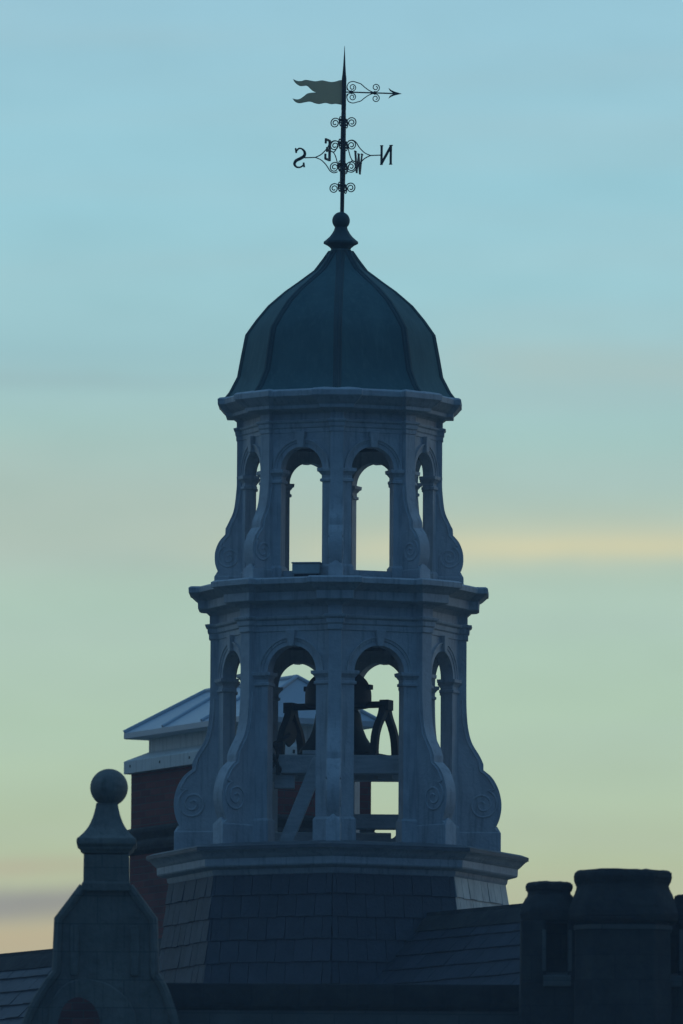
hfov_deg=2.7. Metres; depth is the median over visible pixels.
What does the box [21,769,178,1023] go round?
stone gable
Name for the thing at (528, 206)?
sky
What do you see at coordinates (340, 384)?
bell cupola
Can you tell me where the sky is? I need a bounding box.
[0,0,682,953]
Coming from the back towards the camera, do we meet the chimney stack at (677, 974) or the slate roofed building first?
the slate roofed building
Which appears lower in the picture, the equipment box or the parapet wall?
the parapet wall
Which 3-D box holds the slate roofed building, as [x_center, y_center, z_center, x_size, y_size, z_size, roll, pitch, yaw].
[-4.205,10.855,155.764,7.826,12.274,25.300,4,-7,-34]
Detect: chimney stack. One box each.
[519,881,575,1023]
[568,868,677,1023]
[671,894,682,1023]
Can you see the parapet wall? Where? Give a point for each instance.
(243, 1003)
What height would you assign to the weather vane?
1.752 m
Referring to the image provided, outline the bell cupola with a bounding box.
[146,212,528,983]
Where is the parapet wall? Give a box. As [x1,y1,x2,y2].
[166,983,519,1023]
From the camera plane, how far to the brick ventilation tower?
157.21 m
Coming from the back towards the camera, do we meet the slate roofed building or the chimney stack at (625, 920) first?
the slate roofed building
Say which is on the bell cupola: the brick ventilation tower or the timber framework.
the timber framework
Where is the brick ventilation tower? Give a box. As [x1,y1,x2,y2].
[123,674,375,937]
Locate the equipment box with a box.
[291,562,321,576]
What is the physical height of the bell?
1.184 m
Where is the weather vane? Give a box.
[293,46,400,211]
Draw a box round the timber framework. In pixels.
[272,750,398,841]
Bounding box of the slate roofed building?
[0,903,521,1023]
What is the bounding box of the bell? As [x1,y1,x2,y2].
[273,674,398,774]
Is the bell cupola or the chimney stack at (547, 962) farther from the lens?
the bell cupola

